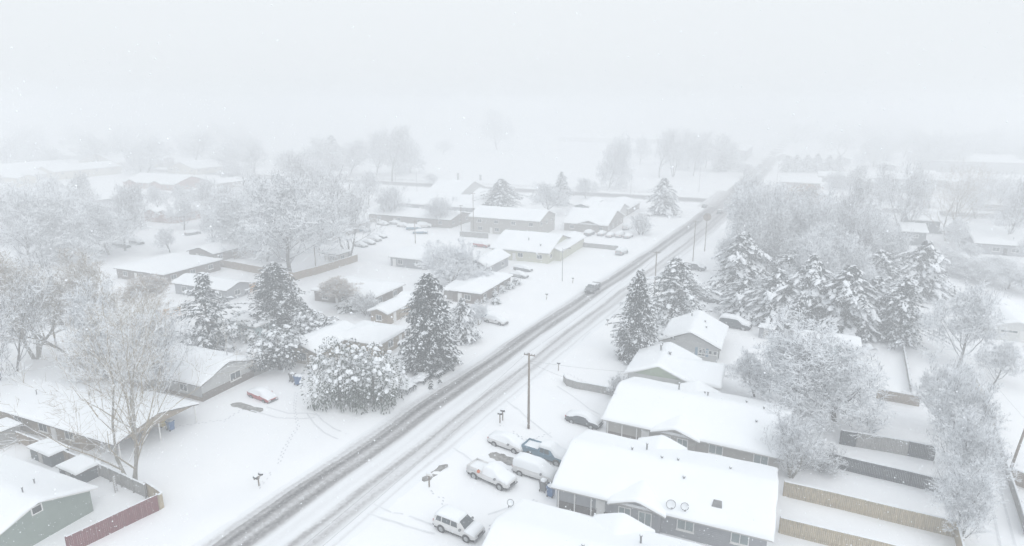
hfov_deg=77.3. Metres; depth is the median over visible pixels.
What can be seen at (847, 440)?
wooden fence
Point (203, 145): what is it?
bare tree
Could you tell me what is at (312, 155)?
bare tree
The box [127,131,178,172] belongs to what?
bare tree
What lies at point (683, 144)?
bare tree
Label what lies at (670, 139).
bare tree
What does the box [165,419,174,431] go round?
wheelie bin
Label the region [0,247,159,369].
willow tree
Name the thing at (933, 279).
fir tree
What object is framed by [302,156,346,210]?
bare tree
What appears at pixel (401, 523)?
tire track
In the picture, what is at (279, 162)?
bare tree
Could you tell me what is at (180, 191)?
bare tree
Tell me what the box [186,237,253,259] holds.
ranch house
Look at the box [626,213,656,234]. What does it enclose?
bare shrub
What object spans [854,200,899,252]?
bare tree
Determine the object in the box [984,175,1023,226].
bare tree
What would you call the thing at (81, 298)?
bare tree
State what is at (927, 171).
distant house
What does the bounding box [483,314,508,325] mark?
parked car
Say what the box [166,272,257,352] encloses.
pine tree
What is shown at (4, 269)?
willow tree
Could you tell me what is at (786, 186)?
bare tree
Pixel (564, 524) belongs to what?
duplex house
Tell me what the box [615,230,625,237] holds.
parked car
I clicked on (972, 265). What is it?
bare tree
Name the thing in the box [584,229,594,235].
parked car
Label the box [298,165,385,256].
bare tree
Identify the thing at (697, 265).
parked car
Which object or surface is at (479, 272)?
bare tree
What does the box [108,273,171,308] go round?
tree
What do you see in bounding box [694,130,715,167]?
bare tree
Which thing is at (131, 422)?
bare tree
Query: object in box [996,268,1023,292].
bare tree
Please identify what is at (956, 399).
bare tree
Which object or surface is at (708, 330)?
gabled house
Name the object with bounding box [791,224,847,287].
bare tree
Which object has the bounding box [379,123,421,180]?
bare tree
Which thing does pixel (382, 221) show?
parked car
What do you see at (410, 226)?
parked car
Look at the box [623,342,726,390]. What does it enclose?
gabled house
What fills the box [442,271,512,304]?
hip roofed house
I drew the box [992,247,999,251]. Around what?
window
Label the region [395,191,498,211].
long apartment block
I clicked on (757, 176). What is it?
bare tree
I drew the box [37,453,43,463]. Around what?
door
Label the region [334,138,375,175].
bare tree
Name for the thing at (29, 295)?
bare tree
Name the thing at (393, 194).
bare tree
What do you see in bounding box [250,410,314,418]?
tire track
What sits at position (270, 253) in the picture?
bare tree
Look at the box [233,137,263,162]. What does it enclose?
bare tree
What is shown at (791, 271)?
bare tree
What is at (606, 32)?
sky
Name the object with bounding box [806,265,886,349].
fir tree
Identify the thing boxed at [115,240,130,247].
parked car
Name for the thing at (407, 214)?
long apartment block
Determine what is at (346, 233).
brown block
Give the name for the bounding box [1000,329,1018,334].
window
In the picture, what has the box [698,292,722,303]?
parked car
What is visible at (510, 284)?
evergreen bush
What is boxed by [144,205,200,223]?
brick house
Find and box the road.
[192,139,789,545]
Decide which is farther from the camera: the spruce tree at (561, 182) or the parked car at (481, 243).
the spruce tree at (561, 182)
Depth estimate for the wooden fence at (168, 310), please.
125.25 m
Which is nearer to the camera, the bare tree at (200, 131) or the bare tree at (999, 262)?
the bare tree at (999, 262)
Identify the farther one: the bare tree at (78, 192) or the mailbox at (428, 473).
the bare tree at (78, 192)
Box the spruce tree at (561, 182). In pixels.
[543,171,573,206]
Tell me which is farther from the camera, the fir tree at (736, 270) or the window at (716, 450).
the fir tree at (736, 270)
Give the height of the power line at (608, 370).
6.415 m
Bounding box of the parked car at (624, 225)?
[622,223,631,229]
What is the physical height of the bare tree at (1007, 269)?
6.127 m
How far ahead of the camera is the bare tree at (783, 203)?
151.83 m
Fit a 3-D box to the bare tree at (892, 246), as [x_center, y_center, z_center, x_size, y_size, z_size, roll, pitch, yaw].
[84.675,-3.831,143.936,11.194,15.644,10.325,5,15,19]
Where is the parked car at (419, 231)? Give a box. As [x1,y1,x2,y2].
[413,229,427,233]
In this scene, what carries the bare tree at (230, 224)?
on the ground
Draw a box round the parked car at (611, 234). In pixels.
[605,232,614,237]
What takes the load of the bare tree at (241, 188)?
on the ground
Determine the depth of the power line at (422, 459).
57.52 m
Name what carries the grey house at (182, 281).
on the ground
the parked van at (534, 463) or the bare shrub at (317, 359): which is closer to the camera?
the parked van at (534, 463)
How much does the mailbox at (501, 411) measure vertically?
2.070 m
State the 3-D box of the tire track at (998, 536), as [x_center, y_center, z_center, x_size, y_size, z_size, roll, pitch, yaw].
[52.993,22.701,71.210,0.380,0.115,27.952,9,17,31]
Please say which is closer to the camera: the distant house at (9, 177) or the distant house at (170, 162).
the distant house at (9, 177)
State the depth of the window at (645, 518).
61.70 m
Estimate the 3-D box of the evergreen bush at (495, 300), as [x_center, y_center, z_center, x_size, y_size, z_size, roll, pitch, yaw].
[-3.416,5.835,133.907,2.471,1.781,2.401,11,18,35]
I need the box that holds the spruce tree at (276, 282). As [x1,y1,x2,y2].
[245,261,309,333]
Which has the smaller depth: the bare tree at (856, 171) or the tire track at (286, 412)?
the tire track at (286, 412)
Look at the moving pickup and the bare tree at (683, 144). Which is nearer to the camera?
the moving pickup
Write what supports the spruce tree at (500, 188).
on the ground
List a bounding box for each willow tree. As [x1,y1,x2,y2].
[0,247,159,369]
[0,250,100,358]
[59,289,173,343]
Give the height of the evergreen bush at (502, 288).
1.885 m
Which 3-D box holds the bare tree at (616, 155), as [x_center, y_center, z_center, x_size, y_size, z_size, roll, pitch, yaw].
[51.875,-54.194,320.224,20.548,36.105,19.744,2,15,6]
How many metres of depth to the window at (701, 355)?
103.81 m
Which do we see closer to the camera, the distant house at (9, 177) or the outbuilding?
the outbuilding
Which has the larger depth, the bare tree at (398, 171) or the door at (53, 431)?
the bare tree at (398, 171)
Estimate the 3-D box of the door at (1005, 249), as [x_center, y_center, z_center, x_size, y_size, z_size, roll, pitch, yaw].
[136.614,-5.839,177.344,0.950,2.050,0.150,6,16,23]
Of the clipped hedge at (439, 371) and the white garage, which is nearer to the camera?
the clipped hedge at (439, 371)
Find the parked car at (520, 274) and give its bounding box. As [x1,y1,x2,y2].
[509,270,528,278]
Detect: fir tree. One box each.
[287,304,323,336]
[446,297,482,345]
[643,178,682,217]
[700,231,773,304]
[709,276,771,321]
[741,268,806,331]
[777,155,795,172]
[778,254,838,330]
[790,154,806,172]
[799,154,815,172]
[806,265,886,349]
[808,153,825,172]
[821,155,836,170]
[832,154,847,171]
[847,276,906,338]
[891,240,960,304]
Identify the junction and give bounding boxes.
[698,190,738,207]
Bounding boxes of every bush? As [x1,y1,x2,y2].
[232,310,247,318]
[240,329,258,343]
[244,320,307,371]
[289,311,338,337]
[298,335,376,412]
[333,297,365,313]
[339,341,407,414]
[483,297,489,302]
[491,297,501,304]
[492,289,498,297]
[498,285,507,293]
[506,281,515,289]
[512,278,520,285]
[656,310,669,328]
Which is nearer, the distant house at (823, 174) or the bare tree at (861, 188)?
the bare tree at (861, 188)
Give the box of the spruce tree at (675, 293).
[619,256,722,323]
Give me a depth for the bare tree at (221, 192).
202.22 m
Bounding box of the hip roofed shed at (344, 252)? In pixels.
[322,248,350,261]
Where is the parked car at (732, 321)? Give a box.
[719,313,751,330]
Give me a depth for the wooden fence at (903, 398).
88.82 m
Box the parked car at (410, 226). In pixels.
[406,223,421,229]
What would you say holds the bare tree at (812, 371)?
on the ground
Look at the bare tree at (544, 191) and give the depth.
242.90 m
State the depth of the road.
82.13 m
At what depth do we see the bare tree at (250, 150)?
373.81 m
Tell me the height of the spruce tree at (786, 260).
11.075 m
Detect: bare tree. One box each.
[0,172,131,267]
[0,173,33,245]
[0,182,80,266]
[0,242,73,382]
[0,274,259,479]
[22,173,72,196]
[31,181,93,250]
[43,273,132,385]
[64,171,102,203]
[68,133,104,158]
[71,196,141,254]
[74,134,112,161]
[86,138,111,156]
[99,292,198,392]
[105,182,148,226]
[107,181,160,250]
[119,137,156,175]
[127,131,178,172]
[142,184,171,206]
[149,226,175,252]
[162,194,199,229]
[164,183,188,202]
[169,132,212,150]
[175,132,218,159]
[178,129,204,157]
[186,176,218,207]
[189,127,219,146]
[193,182,220,214]
[197,205,222,238]
[200,139,256,166]
[202,181,273,259]
[213,183,247,201]
[215,160,254,178]
[218,194,250,238]
[228,163,358,271]
[230,138,262,161]
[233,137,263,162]
[235,170,270,204]
[239,144,268,175]
[241,133,264,153]
[245,209,296,263]
[249,168,300,217]
[270,148,298,177]
[282,152,327,212]
[285,143,329,178]
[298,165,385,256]
[301,134,347,170]
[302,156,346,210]
[303,212,333,249]
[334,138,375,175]
[351,168,381,204]
[365,127,394,172]
[371,184,410,211]
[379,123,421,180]
[386,127,426,174]
[414,235,489,283]
[420,195,457,221]
[422,174,437,182]
[433,138,454,154]
[466,299,490,324]
[468,264,493,279]
[477,107,516,149]
[527,181,571,210]
[575,177,599,197]
[595,128,634,189]
[634,136,653,162]
[651,126,683,177]
[651,131,690,176]
[675,123,706,170]
[686,139,709,175]
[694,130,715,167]
[708,133,741,171]
[710,169,784,270]
[713,233,734,267]
[723,177,772,229]
[723,207,785,277]
[724,346,777,402]
[735,163,762,176]
[739,173,766,193]
[742,298,898,443]
[743,274,768,310]
[749,176,810,270]
[751,177,789,220]
[755,399,833,478]
[758,207,803,268]
[767,219,842,276]
[770,181,799,198]
[776,261,797,297]
[789,184,840,218]
[790,181,851,267]
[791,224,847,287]
[812,199,872,260]
[823,170,852,194]
[825,220,878,277]
[829,176,878,223]
[830,192,885,260]
[834,188,875,243]
[842,165,869,195]
[853,131,904,166]
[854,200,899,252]
[861,261,886,293]
[864,170,900,205]
[867,155,939,228]
[870,222,914,268]
[886,274,911,310]
[890,158,1022,240]
[901,349,989,431]
[904,170,942,208]
[913,276,1012,367]
[918,360,1015,468]
[923,451,1008,543]
[925,247,964,272]
[925,402,1021,497]
[939,214,973,247]
[939,244,962,263]
[941,254,982,276]
[943,174,998,218]
[952,257,999,283]
[956,241,983,257]
[969,256,1017,267]
[969,338,1023,384]
[978,261,1023,288]
[979,168,1018,201]
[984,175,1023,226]
[984,255,1019,277]
[994,177,1023,234]
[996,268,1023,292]
[1014,236,1023,260]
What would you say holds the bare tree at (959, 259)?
on the ground
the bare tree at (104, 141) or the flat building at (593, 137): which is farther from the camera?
the flat building at (593, 137)
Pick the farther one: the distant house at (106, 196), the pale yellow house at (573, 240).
the distant house at (106, 196)
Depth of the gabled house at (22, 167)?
358.49 m
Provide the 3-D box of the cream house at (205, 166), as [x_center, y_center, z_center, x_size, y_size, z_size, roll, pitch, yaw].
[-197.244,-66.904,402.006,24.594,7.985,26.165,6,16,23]
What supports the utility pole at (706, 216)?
on the ground
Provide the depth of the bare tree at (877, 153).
435.59 m
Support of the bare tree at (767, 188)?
on the ground
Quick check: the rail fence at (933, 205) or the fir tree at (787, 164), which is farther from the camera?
the fir tree at (787, 164)
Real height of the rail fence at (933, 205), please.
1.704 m
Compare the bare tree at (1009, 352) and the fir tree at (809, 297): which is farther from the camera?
the fir tree at (809, 297)
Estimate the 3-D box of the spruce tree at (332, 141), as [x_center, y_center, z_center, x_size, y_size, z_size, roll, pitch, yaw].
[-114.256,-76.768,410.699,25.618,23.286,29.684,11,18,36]
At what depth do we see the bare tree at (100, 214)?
173.57 m
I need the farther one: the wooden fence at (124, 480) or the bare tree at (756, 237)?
the bare tree at (756, 237)
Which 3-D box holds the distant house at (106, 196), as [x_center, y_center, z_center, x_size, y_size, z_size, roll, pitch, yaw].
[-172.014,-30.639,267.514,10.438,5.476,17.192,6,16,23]
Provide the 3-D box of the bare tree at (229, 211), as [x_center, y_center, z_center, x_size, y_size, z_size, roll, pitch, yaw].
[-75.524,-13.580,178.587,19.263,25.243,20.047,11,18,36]
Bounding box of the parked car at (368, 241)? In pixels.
[361,238,375,244]
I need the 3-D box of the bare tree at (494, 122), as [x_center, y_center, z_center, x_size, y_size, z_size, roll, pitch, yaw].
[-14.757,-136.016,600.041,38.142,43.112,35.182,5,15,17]
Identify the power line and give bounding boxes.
[307,363,515,542]
[323,357,533,545]
[533,361,668,373]
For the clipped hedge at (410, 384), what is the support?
on the ground
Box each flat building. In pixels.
[558,133,701,143]
[701,144,752,161]
[851,171,1023,187]
[906,151,1023,174]
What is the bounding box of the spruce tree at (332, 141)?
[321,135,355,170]
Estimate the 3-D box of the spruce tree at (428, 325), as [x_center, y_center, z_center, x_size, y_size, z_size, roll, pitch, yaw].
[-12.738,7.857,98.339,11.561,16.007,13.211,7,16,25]
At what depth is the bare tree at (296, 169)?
244.41 m
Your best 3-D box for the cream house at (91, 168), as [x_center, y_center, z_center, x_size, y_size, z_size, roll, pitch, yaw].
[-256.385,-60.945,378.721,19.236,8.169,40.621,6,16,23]
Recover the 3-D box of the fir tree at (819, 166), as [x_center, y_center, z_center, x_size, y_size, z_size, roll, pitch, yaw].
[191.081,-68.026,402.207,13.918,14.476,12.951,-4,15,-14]
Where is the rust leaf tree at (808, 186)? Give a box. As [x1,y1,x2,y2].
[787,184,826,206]
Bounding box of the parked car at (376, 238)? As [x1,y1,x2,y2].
[366,234,381,241]
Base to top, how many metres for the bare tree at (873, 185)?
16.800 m
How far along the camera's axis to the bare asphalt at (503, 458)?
75.22 m
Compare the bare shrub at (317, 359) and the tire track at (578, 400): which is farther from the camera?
the bare shrub at (317, 359)
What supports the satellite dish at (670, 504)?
attached to the duplex house at (694, 475)
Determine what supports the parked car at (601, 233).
on the ground
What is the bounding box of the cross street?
[133,168,1019,219]
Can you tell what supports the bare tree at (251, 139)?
on the ground
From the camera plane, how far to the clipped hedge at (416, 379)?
94.95 m
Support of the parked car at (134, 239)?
on the ground
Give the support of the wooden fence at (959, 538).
on the ground
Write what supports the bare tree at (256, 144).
on the ground
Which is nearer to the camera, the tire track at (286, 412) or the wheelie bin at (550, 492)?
the wheelie bin at (550, 492)
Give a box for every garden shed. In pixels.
[0,417,21,448]
[26,437,70,466]
[55,454,101,482]
[758,323,775,338]
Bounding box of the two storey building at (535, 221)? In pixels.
[468,205,556,233]
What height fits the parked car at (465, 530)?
2.085 m
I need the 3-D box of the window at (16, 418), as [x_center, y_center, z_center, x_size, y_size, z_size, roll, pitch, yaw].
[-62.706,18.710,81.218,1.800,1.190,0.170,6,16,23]
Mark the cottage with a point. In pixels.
(383, 311)
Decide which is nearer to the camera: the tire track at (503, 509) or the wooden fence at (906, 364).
the tire track at (503, 509)
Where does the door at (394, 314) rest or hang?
in the cottage
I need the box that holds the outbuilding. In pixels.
[800,330,861,360]
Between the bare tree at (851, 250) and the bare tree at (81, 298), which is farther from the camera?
the bare tree at (851, 250)
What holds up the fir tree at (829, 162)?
on the ground
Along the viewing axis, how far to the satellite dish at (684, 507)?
60.29 m
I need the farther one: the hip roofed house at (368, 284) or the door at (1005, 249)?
the door at (1005, 249)
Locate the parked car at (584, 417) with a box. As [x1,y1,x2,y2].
[565,409,602,429]
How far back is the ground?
105.25 m
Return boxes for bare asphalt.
[230,402,262,412]
[422,464,447,481]
[488,452,512,465]
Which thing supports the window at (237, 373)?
in the gabled ranch house at (203, 392)
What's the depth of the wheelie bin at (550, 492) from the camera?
67.53 m
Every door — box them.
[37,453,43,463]
[50,427,57,440]
[393,312,396,321]
[512,253,515,260]
[595,500,604,513]
[641,429,648,436]
[1002,248,1007,255]
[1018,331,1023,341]
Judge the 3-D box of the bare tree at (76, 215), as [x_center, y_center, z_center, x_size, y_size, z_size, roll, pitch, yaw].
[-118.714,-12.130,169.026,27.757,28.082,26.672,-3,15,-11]
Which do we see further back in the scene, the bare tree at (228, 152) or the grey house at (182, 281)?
the bare tree at (228, 152)
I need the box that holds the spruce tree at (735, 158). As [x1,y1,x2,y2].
[722,148,744,169]
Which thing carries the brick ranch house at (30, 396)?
on the ground
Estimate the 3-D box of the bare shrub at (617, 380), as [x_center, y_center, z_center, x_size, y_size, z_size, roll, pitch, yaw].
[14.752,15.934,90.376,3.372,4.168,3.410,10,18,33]
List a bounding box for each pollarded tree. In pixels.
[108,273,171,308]
[317,275,363,309]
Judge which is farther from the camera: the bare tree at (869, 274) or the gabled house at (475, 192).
the gabled house at (475, 192)
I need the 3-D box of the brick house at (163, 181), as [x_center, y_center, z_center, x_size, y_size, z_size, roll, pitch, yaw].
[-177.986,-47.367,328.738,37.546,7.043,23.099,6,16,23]
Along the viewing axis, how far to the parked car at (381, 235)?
200.21 m
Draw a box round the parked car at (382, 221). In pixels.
[377,220,388,225]
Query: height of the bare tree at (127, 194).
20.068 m
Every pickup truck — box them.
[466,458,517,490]
[521,438,566,466]
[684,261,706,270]
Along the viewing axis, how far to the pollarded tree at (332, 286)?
126.69 m
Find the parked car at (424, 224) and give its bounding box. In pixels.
[417,222,431,227]
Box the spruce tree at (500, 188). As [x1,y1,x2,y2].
[472,178,528,207]
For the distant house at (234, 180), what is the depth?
324.73 m
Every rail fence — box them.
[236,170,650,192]
[816,199,993,210]
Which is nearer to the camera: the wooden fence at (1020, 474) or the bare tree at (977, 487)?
the bare tree at (977, 487)
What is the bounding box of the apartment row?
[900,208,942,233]
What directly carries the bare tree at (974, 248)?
on the ground
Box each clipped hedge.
[397,381,415,394]
[401,372,430,387]
[433,361,454,378]
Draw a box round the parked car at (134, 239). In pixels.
[129,237,144,244]
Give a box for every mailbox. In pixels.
[253,472,262,485]
[426,471,431,486]
[497,408,504,422]
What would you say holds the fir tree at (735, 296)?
on the ground
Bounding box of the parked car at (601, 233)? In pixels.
[597,230,606,235]
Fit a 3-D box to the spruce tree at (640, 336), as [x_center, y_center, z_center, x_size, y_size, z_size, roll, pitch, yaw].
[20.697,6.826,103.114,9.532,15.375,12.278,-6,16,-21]
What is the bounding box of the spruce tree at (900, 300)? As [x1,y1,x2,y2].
[867,276,950,350]
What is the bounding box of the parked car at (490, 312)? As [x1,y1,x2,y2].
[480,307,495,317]
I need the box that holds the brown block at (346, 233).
[288,214,369,242]
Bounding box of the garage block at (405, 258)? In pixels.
[388,244,444,269]
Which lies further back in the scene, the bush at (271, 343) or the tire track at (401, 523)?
the bush at (271, 343)
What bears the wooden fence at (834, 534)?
on the ground
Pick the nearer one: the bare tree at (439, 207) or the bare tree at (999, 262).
the bare tree at (999, 262)
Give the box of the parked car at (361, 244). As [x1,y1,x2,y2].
[354,241,367,247]
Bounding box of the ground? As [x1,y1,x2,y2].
[0,118,1023,545]
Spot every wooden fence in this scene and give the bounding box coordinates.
[15,431,76,460]
[64,493,158,545]
[97,463,146,498]
[143,481,163,509]
[149,306,180,320]
[220,254,357,279]
[233,248,252,258]
[253,355,277,375]
[460,231,487,238]
[563,373,614,395]
[583,242,617,249]
[778,515,902,545]
[782,480,957,536]
[820,450,946,492]
[839,428,857,446]
[855,432,909,455]
[876,388,920,406]
[902,342,911,390]
[907,440,936,460]
[954,520,964,545]
[976,377,994,424]
[994,421,1023,531]
[1012,468,1023,487]
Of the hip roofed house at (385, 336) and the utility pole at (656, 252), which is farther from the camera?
the utility pole at (656, 252)
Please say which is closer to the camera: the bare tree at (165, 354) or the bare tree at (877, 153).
the bare tree at (165, 354)
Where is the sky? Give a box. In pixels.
[0,0,1023,117]
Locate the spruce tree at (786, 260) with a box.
[763,249,801,279]
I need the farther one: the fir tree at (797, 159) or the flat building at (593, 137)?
the flat building at (593, 137)
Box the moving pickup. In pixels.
[584,282,600,293]
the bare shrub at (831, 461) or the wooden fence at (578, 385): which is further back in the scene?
the wooden fence at (578, 385)
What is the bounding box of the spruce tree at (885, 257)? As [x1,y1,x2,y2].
[865,250,922,301]
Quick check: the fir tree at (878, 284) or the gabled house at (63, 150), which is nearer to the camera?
the fir tree at (878, 284)
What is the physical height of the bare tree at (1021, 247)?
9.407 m
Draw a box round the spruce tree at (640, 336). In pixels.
[605,269,675,365]
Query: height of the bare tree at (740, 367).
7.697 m
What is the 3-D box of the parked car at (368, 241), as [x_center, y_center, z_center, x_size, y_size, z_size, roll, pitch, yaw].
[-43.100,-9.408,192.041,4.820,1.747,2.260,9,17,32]
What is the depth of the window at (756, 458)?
71.91 m
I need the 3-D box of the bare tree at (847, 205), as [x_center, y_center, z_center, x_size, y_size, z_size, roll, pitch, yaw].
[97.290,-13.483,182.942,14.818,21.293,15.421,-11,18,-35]
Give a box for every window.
[13,416,22,425]
[38,423,48,433]
[64,431,74,441]
[179,383,187,392]
[229,369,241,382]
[234,289,240,295]
[299,352,306,360]
[376,314,381,320]
[388,339,393,348]
[464,294,470,300]
[618,506,630,515]
[638,511,651,527]
[676,519,693,533]
[677,438,687,448]
[697,348,705,356]
[708,444,722,455]
[730,533,748,545]
[753,454,768,464]
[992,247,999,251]
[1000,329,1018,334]
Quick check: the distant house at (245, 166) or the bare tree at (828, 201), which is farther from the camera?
the distant house at (245, 166)
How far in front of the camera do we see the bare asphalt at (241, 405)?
87.75 m
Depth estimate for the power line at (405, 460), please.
57.93 m
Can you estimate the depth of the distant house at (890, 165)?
410.43 m
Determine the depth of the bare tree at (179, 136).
544.56 m
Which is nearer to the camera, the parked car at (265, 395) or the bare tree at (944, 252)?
the parked car at (265, 395)
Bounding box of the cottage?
[367,291,421,323]
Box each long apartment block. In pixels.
[366,205,471,227]
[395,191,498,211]
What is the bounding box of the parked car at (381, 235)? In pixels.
[376,232,386,238]
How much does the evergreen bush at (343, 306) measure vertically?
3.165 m
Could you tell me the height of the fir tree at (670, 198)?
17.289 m
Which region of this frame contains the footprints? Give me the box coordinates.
[175,374,585,533]
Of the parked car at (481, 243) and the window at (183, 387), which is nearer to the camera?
the window at (183, 387)
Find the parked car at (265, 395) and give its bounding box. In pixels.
[247,386,277,403]
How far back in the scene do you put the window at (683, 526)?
60.69 m
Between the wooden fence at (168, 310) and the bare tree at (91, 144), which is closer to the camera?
the wooden fence at (168, 310)
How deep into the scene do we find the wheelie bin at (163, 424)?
82.33 m
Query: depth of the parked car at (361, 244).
187.50 m
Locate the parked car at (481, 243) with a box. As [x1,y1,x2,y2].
[473,240,489,247]
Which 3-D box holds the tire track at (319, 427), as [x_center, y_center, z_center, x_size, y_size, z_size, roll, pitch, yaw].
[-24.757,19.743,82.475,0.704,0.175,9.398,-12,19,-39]
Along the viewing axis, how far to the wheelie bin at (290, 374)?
95.64 m
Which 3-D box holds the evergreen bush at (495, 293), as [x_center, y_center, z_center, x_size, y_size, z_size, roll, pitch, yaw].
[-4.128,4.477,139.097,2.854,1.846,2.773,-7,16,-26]
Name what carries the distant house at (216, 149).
on the ground
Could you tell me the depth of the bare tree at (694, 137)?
409.33 m
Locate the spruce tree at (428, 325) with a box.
[388,272,465,388]
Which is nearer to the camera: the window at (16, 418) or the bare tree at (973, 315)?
the window at (16, 418)
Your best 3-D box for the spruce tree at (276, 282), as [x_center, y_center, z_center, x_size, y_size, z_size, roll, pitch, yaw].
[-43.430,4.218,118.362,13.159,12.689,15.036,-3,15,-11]
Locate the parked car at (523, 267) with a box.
[513,264,532,271]
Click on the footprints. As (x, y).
(299, 426)
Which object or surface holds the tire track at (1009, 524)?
on the ground
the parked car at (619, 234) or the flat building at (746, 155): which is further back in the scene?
the flat building at (746, 155)
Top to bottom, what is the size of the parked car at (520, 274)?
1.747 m
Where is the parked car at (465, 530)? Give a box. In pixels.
[433,505,484,542]
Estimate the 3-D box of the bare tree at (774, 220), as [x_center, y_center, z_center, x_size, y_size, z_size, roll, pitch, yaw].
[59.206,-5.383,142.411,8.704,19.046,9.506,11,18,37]
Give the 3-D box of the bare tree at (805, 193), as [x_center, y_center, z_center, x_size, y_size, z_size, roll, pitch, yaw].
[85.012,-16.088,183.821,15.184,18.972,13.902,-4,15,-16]
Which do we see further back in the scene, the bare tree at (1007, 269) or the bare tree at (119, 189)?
the bare tree at (119, 189)
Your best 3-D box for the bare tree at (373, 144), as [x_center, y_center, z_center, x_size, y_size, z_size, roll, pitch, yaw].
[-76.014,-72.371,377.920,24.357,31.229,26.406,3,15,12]
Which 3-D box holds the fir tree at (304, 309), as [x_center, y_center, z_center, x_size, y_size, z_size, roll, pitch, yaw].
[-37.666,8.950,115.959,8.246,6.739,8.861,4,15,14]
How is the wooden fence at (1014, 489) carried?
on the ground
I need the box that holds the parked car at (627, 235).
[623,233,632,238]
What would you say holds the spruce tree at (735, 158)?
on the ground
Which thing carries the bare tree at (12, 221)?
on the ground
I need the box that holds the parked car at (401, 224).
[397,222,406,227]
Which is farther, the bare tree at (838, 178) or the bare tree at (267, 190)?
the bare tree at (838, 178)
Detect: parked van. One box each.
[512,452,556,483]
[615,247,627,255]
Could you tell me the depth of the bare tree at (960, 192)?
192.17 m
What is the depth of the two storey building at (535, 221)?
206.84 m
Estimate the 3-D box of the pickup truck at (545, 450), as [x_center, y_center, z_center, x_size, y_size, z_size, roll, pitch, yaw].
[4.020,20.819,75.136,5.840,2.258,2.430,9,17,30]
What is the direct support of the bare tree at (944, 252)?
on the ground
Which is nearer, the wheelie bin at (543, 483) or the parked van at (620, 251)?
the wheelie bin at (543, 483)
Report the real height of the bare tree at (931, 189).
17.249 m
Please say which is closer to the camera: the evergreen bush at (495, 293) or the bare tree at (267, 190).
the evergreen bush at (495, 293)
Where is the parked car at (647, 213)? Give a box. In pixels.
[639,211,651,215]
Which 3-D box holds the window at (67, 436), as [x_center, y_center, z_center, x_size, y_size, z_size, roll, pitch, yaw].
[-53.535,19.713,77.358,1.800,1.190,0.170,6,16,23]
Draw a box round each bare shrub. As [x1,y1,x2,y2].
[307,354,330,366]
[345,289,381,315]
[606,372,628,394]
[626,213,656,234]
[797,437,847,475]
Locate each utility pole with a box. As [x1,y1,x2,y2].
[524,352,534,428]
[653,251,658,295]
[692,220,698,260]
[703,213,710,250]
[1010,429,1023,471]
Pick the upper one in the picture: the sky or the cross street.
the sky
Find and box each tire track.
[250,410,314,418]
[267,407,319,415]
[306,413,337,438]
[315,413,346,433]
[368,512,434,533]
[373,503,432,524]
[453,448,472,461]
[488,501,537,514]
[507,401,551,437]
[557,386,599,414]
[984,445,1001,545]
[988,427,1016,545]
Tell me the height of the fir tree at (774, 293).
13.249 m
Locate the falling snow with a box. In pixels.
[0,4,1023,545]
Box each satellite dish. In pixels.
[507,499,513,507]
[666,500,675,508]
[681,502,688,511]
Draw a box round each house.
[0,160,69,182]
[0,367,198,461]
[0,453,98,545]
[1,173,37,187]
[13,148,68,159]
[36,161,120,179]
[57,139,75,144]
[63,152,83,159]
[68,146,83,151]
[78,151,157,169]
[82,192,115,204]
[98,342,255,401]
[113,252,222,284]
[121,172,209,190]
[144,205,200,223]
[156,156,174,166]
[166,159,227,174]
[171,273,251,300]
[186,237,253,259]
[199,145,221,153]
[205,176,243,188]
[227,312,280,337]
[234,162,253,169]
[281,320,410,364]
[310,275,405,306]
[425,179,487,194]
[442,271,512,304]
[465,247,510,274]
[471,188,497,195]
[481,499,703,545]
[489,230,586,263]
[551,429,778,545]
[562,207,624,232]
[573,196,603,207]
[589,201,629,217]
[601,377,792,468]
[602,196,640,215]
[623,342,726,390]
[658,310,728,362]
[776,152,792,160]
[780,176,821,188]
[817,171,848,181]
[835,155,851,163]
[877,160,895,170]
[885,181,934,193]
[895,222,928,245]
[900,169,936,173]
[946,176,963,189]
[954,223,1023,256]
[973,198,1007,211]
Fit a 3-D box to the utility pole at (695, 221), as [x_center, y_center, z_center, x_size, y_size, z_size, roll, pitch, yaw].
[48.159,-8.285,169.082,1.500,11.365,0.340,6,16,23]
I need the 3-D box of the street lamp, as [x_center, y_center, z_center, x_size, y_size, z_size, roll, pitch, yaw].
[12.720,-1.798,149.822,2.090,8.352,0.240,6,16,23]
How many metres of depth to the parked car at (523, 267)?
160.10 m
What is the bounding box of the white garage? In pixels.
[977,295,1023,341]
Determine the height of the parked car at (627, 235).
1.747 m
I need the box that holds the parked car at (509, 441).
[487,431,524,453]
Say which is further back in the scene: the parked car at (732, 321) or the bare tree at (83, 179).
the bare tree at (83, 179)
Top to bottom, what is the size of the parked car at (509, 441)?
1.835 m
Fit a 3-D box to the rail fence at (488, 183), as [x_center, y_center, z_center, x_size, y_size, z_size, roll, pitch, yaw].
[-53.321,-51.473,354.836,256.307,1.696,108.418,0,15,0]
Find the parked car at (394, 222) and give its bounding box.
[389,220,400,224]
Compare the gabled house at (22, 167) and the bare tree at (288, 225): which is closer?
the bare tree at (288, 225)
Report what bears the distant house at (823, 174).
on the ground
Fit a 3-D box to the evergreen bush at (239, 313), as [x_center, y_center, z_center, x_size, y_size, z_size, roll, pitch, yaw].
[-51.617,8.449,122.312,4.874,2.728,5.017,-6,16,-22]
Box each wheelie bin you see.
[159,420,165,427]
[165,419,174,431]
[288,372,295,382]
[293,374,300,385]
[539,478,548,492]
[546,483,554,497]
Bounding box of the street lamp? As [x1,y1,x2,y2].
[562,248,570,280]
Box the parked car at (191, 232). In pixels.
[184,230,200,235]
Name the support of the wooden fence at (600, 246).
on the ground
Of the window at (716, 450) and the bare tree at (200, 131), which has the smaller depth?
the window at (716, 450)

